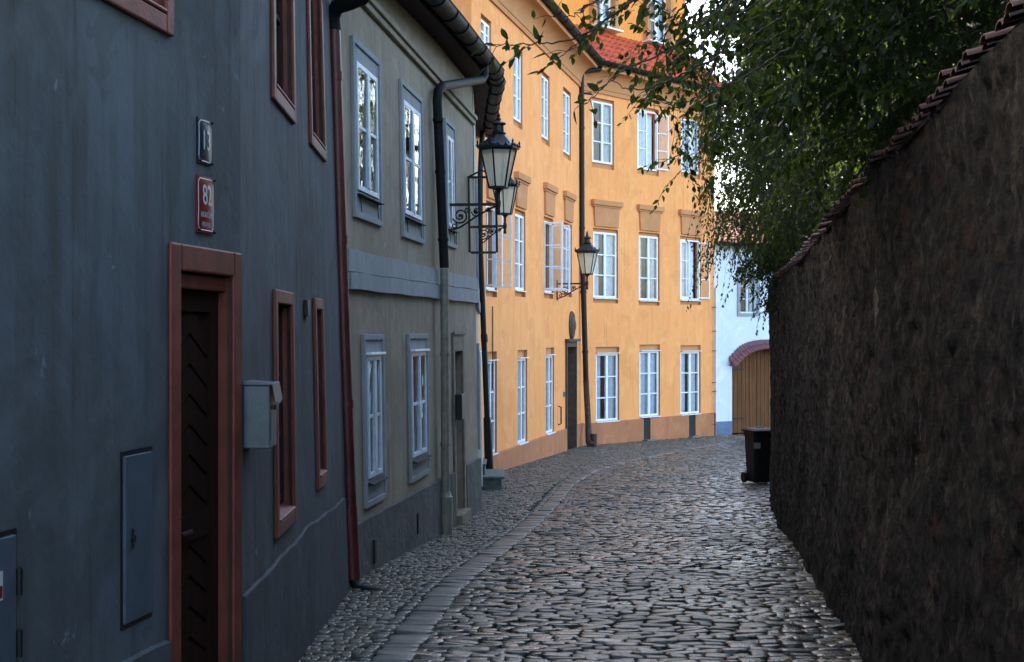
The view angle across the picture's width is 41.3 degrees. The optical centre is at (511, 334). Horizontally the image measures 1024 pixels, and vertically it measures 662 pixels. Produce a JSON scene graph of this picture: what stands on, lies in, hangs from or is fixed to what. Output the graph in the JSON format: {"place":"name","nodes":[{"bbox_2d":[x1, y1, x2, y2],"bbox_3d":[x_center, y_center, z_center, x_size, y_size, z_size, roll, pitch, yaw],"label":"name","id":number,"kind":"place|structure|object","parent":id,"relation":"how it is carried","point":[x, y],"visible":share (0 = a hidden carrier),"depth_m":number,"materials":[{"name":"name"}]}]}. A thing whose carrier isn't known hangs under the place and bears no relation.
{"place":"outdoors","nodes":[
{"label":"outdoors","id":0,"kind":"place"},
{"bbox_2d":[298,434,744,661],"bbox_3d":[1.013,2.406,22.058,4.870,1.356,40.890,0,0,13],"label":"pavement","id":1,"kind":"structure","parent":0,"point":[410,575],"depth_m":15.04,"materials":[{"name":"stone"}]},
{"bbox_2d":[351,433,815,661],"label":"ground","id":2,"kind":"structure","parent":0,"point":[354,659],"depth_m":10.13,"materials":[{"name":"grey stone"}]},
{"bbox_2d":[0,0,388,661],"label":"plaster house","id":3,"kind":"structure","parent":2,"relation":"on","point":[152,508],"depth_m":5.84,"materials":[{"name":"grey paint"}]},
{"bbox_2d":[0,535,22,661],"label":"meter door","id":4,"kind":"structure","parent":3,"relation":"in","point":[11,577],"depth_m":4.52,"materials":[{"name":"black metal"}]},
{"bbox_2d":[181,289,217,661],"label":"door","id":5,"kind":"structure","parent":3,"relation":"in","point":[199,309],"depth_m":6.40,"materials":[{"name":"red wood"}]},
{"bbox_2d":[196,117,213,165],"bbox_3d":[-1.406,-0.883,6.239,0.023,0.204,0.166,0,0,9],"label":"house number sign","id":6,"kind":"object","parent":3,"relation":"attached to","point":[203,141],"visible":1,"depth_m":6.21,"materials":[{"name":"blue metal"}]},
{"bbox_2d":[195,174,215,234],"bbox_3d":[-1.405,-0.593,6.249,0.023,0.260,0.206,0,0,9],"label":"house number sign","id":7,"kind":"object","parent":3,"relation":"attached to","point":[204,204],"visible":1,"depth_m":6.22,"materials":[{"name":"red metal"}]},
{"bbox_2d":[243,380,282,448],"bbox_3d":[-1.265,0.404,6.912,0.169,0.336,0.259,0,0,0],"label":"letter box","id":8,"kind":"object","parent":3,"relation":"attached to","point":[261,398],"visible":1,"depth_m":6.79,"materials":[{"name":"grey paint"}]},
{"bbox_2d":[276,0,283,91],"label":"window","id":9,"kind":"structure","parent":3,"relation":"in","point":[279,12],"depth_m":8.62,"materials":[{"name":"brown wood"}]},
{"bbox_2d":[278,305,283,503],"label":"window","id":10,"kind":"structure","parent":3,"relation":"in","point":[281,452],"depth_m":8.41,"materials":[{"name":"brown wood"}]},
{"bbox_2d":[310,0,315,133],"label":"window","id":11,"kind":"structure","parent":3,"relation":"in","point":[311,1],"depth_m":10.53,"materials":[{"name":"brown wood"}]},
{"bbox_2d":[332,0,505,577],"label":"stucco house","id":12,"kind":"structure","parent":2,"relation":"on","point":[411,69],"depth_m":14.89,"materials":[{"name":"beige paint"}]},
{"bbox_2d":[355,61,384,217],"bbox_3d":[-1.355,-1.814,12.853,0.110,1.372,0.940,0,0,7],"label":"window","id":13,"kind":"structure","parent":12,"relation":"in","point":[367,76],"depth_m":12.81,"materials":[{"name":"blue paint"}]},
{"bbox_2d":[366,352,387,484],"bbox_3d":[-1.299,0.788,12.963,0.109,1.232,0.648,0,0,7],"label":"window","id":14,"kind":"structure","parent":12,"relation":"in","point":[374,393],"depth_m":12.92,"materials":[{"name":"blue paint"}]},
{"bbox_2d":[403,99,426,237],"bbox_3d":[-1.094,-1.817,15.120,0.111,1.421,1.035,0,0,7],"label":"window","id":15,"kind":"structure","parent":12,"relation":"in","point":[412,112],"depth_m":15.08,"materials":[{"name":"blue paint"}]},
{"bbox_2d":[411,349,431,462],"bbox_3d":[-1.033,0.788,15.277,0.109,1.241,0.918,0,0,7],"label":"window","id":16,"kind":"structure","parent":12,"relation":"in","point":[421,405],"depth_m":15.23,"materials":[{"name":"white paint"}]},
{"bbox_2d":[447,135,458,240],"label":"window","id":17,"kind":"structure","parent":12,"relation":"in","point":[450,142],"depth_m":17.74,"materials":[{"name":"white paint"}]},
{"bbox_2d":[467,169,497,253],"bbox_3d":[-0.418,-1.742,19.308,0.448,1.197,0.032,0,0,7],"label":"sign frame","id":18,"kind":"object","parent":12,"relation":"attached to","point":[471,176],"visible":0.67,"depth_m":19.30,"materials":[{"name":"black metal"}]},
{"bbox_2d":[449,112,520,233],"bbox_3d":[-0.342,-2.088,17.536,0.934,1.575,0.519,0,0,-12],"label":"street lamp","id":19,"kind":"object","parent":12,"relation":"attached to","point":[498,147],"visible":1,"depth_m":17.48,"materials":[{"name":"black metal"}]},
{"bbox_2d":[472,78,505,489],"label":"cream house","id":20,"kind":"structure","parent":2,"relation":"on","point":[486,98],"depth_m":23.36,"materials":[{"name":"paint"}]},
{"bbox_2d":[478,177,520,244],"bbox_3d":[-0.213,-2.299,23.825,0.774,1.544,0.510,0,0,-20],"label":"street lamp","id":21,"kind":"object","parent":20,"relation":"attached to","point":[507,197],"visible":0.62,"depth_m":23.76,"materials":[{"name":"black metal"}]},
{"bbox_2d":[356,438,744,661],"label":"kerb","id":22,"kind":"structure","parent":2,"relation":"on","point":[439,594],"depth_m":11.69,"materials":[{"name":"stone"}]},
{"bbox_2d":[451,0,720,468],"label":"corner house","id":23,"kind":"structure","parent":2,"relation":"on","point":[621,349],"depth_m":36.26,"materials":[{"name":"orange paint"}]},
{"bbox_2d":[481,19,488,47],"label":"window","id":24,"kind":"structure","parent":23,"relation":"in","point":[484,27],"depth_m":26.11,"materials":[{"name":"white paint"}]},
{"bbox_2d":[488,359,498,455],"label":"window","id":25,"kind":"structure","parent":23,"relation":"in","point":[489,361],"depth_m":26.82,"materials":[{"name":"white paint"}]},
{"bbox_2d":[486,206,511,291],"bbox_3d":[-0.286,-1.659,26.443,0.403,1.643,0.828,0,0,14],"label":"window","id":26,"kind":"structure","parent":23,"relation":"in","point":[494,259],"depth_m":26.76,"materials":[{"name":"white paint"}]},
{"bbox_2d":[514,53,520,122],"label":"window","id":27,"kind":"structure","parent":23,"relation":"in","point":[517,63],"depth_m":28.73,"materials":[{"name":"white paint"}]},
{"bbox_2d":[515,214,525,291],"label":"window","id":28,"kind":"structure","parent":23,"relation":"in","point":[517,217],"depth_m":28.92,"materials":[{"name":"white paint"}]},
{"bbox_2d":[518,357,529,445],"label":"window","id":29,"kind":"structure","parent":23,"relation":"in","point":[521,441],"depth_m":29.10,"materials":[{"name":"white paint"}]},
{"bbox_2d":[542,76,547,140],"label":"window","id":30,"kind":"structure","parent":23,"relation":"in","point":[544,81],"depth_m":31.53,"materials":[{"name":"white paint"}]},
{"bbox_2d":[546,354,555,434],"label":"window","id":31,"kind":"structure","parent":23,"relation":"in","point":[549,357],"depth_m":32.21,"materials":[{"name":"white paint"}]},
{"bbox_2d":[544,221,569,293],"bbox_3d":[1.022,-1.786,31.727,0.499,1.681,0.998,0,0,13],"label":"window","id":32,"kind":"structure","parent":23,"relation":"in","point":[551,226],"depth_m":32.10,"materials":[{"name":"white paint"}]},
{"bbox_2d":[563,91,569,155],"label":"window","id":33,"kind":"structure","parent":23,"relation":"in","point":[566,99],"depth_m":34.17,"materials":[{"name":"white paint"}]},
{"bbox_2d":[564,227,572,292],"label":"window","id":34,"kind":"structure","parent":23,"relation":"in","point":[565,228],"depth_m":34.02,"materials":[{"name":"white paint"}]},
{"bbox_2d":[557,231,599,299],"bbox_3d":[1.588,-1.641,32.522,1.036,1.654,0.575,0,0,0],"label":"street lamp","id":35,"kind":"object","parent":23,"relation":"attached to","point":[586,251],"visible":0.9,"depth_m":32.44,"materials":[{"name":"black metal"}]},
{"bbox_2d":[592,100,611,164],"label":"window","id":36,"kind":"structure","parent":23,"relation":"in","point":[606,106],"depth_m":36.95,"materials":[{"name":"white paint"}]},
{"bbox_2d":[593,232,615,298],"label":"window","id":37,"kind":"structure","parent":23,"relation":"in","point":[607,254],"depth_m":37.03,"materials":[{"name":"white paint"}]},
{"bbox_2d":[589,0,623,33],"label":"window","id":38,"kind":"structure","parent":23,"relation":"in","point":[615,29],"depth_m":38.38,"materials":[{"name":"white paint"}]},
{"bbox_2d":[596,353,619,422],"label":"window","id":39,"kind":"structure","parent":23,"relation":"in","point":[608,376],"depth_m":36.84,"materials":[{"name":"white paint"}]},
{"bbox_2d":[639,235,659,301],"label":"window","id":40,"kind":"structure","parent":23,"relation":"in","point":[649,257],"depth_m":38.39,"materials":[{"name":"white paint"}]},
{"bbox_2d":[639,350,660,417],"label":"window","id":41,"kind":"structure","parent":23,"relation":"in","point":[647,372],"depth_m":38.33,"materials":[{"name":"white paint"}]},
{"bbox_2d":[637,110,668,171],"bbox_3d":[3.878,-5.448,38.427,1.354,1.660,0.287,0,0,-43],"label":"window","id":42,"kind":"structure","parent":23,"relation":"in","point":[644,125],"depth_m":38.38,"materials":[{"name":"white paint"}]},
{"bbox_2d":[642,0,673,47],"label":"window","id":43,"kind":"structure","parent":23,"relation":"in","point":[670,3],"depth_m":40.41,"materials":[{"name":"white paint"}]},
{"bbox_2d":[681,118,697,174],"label":"window","id":44,"kind":"structure","parent":23,"relation":"in","point":[692,134],"depth_m":39.86,"materials":[{"name":"white paint"}]},
{"bbox_2d":[680,351,700,415],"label":"window","id":45,"kind":"structure","parent":23,"relation":"in","point":[691,372],"depth_m":39.79,"materials":[{"name":"white paint"}]},
{"bbox_2d":[680,239,709,300],"bbox_3d":[5.287,-1.863,39.996,0.302,1.785,1.401,0,0,44],"label":"window","id":46,"kind":"structure","parent":23,"relation":"in","point":[686,255],"depth_m":39.91,"materials":[{"name":"white paint"}]},
{"bbox_2d":[471,0,1014,243],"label":"broadleaf tree","id":47,"kind":"object","parent":2,"relation":"on","point":[782,31],"visible":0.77,"depth_m":8.23,"materials":[{"name":"green plant"}]},
{"bbox_2d":[714,210,795,435],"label":"white house","id":48,"kind":"structure","parent":2,"relation":"on","point":[743,392],"depth_m":41.41,"materials":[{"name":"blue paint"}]},
{"bbox_2d":[737,269,759,315],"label":"window","id":49,"kind":"structure","parent":48,"relation":"in","point":[746,313],"depth_m":41.59,"materials":[{"name":"white paint"}]},
{"bbox_2d":[667,7,923,311],"bbox_3d":[4.693,-1.464,18.442,4.996,8.352,9.544,0,0,0],"label":"birch tree","id":50,"kind":"object","parent":2,"relation":"on","point":[765,214],"visible":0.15,"depth_m":17.88,"materials":[{"name":"green plant"}]},
{"bbox_2d":[767,0,1023,661],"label":"garden wall","id":51,"kind":"structure","parent":2,"relation":"on","point":[896,466],"depth_m":6.64,"materials":[{"name":"stone"}]},
{"bbox_2d":[722,195,829,341],"bbox_3d":[4.323,-0.860,20.124,2.186,2.375,4.810,0,0,0],"label":"ivy shrub","id":52,"kind":"object","parent":51,"relation":"on","point":[761,274],"visible":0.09,"depth_m":19.74,"materials":[{"name":"green plant"}]},
{"bbox_2d":[804,0,1008,198],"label":"broadleaf tree","id":53,"kind":"object","parent":2,"relation":"on","point":[874,99],"depth_m":15.31,"materials":[{"name":"green plant"}]},
{"bbox_2d":[413,440,861,661],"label":"road","id":54,"kind":"structure","parent":0,"point":[599,581],"depth_m":11.82,"materials":[{"name":"grey stone"}]},
{"bbox_2d":[304,498,853,661],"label":"fallen leaves","id":55,"kind":"object","parent":54,"relation":"on","point":[827,627],"visible":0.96,"depth_m":11.58,"materials":[{"name":"brown plant"}]},
{"bbox_2d":[741,426,770,482],"bbox_3d":[4.423,2.155,24.332,0.500,1.008,0.646,0,0,-14],"label":"waste bin","id":56,"kind":"object","parent":54,"relation":"on","point":[757,446],"visible":0.81,"depth_m":24.09,"materials":[{"name":"black plastic"}]},
{"bbox_2d":[539,451,793,554],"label":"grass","id":57,"kind":"structure","parent":0,"point":[700,485],"depth_m":25.67,"materials":[{"name":"plant"}]},
{"bbox_2d":[685,0,813,211],"label":"sky","id":58,"kind":"structure","parent":0,"point":[694,4],"materials":[{"name":"white"}]}
]}

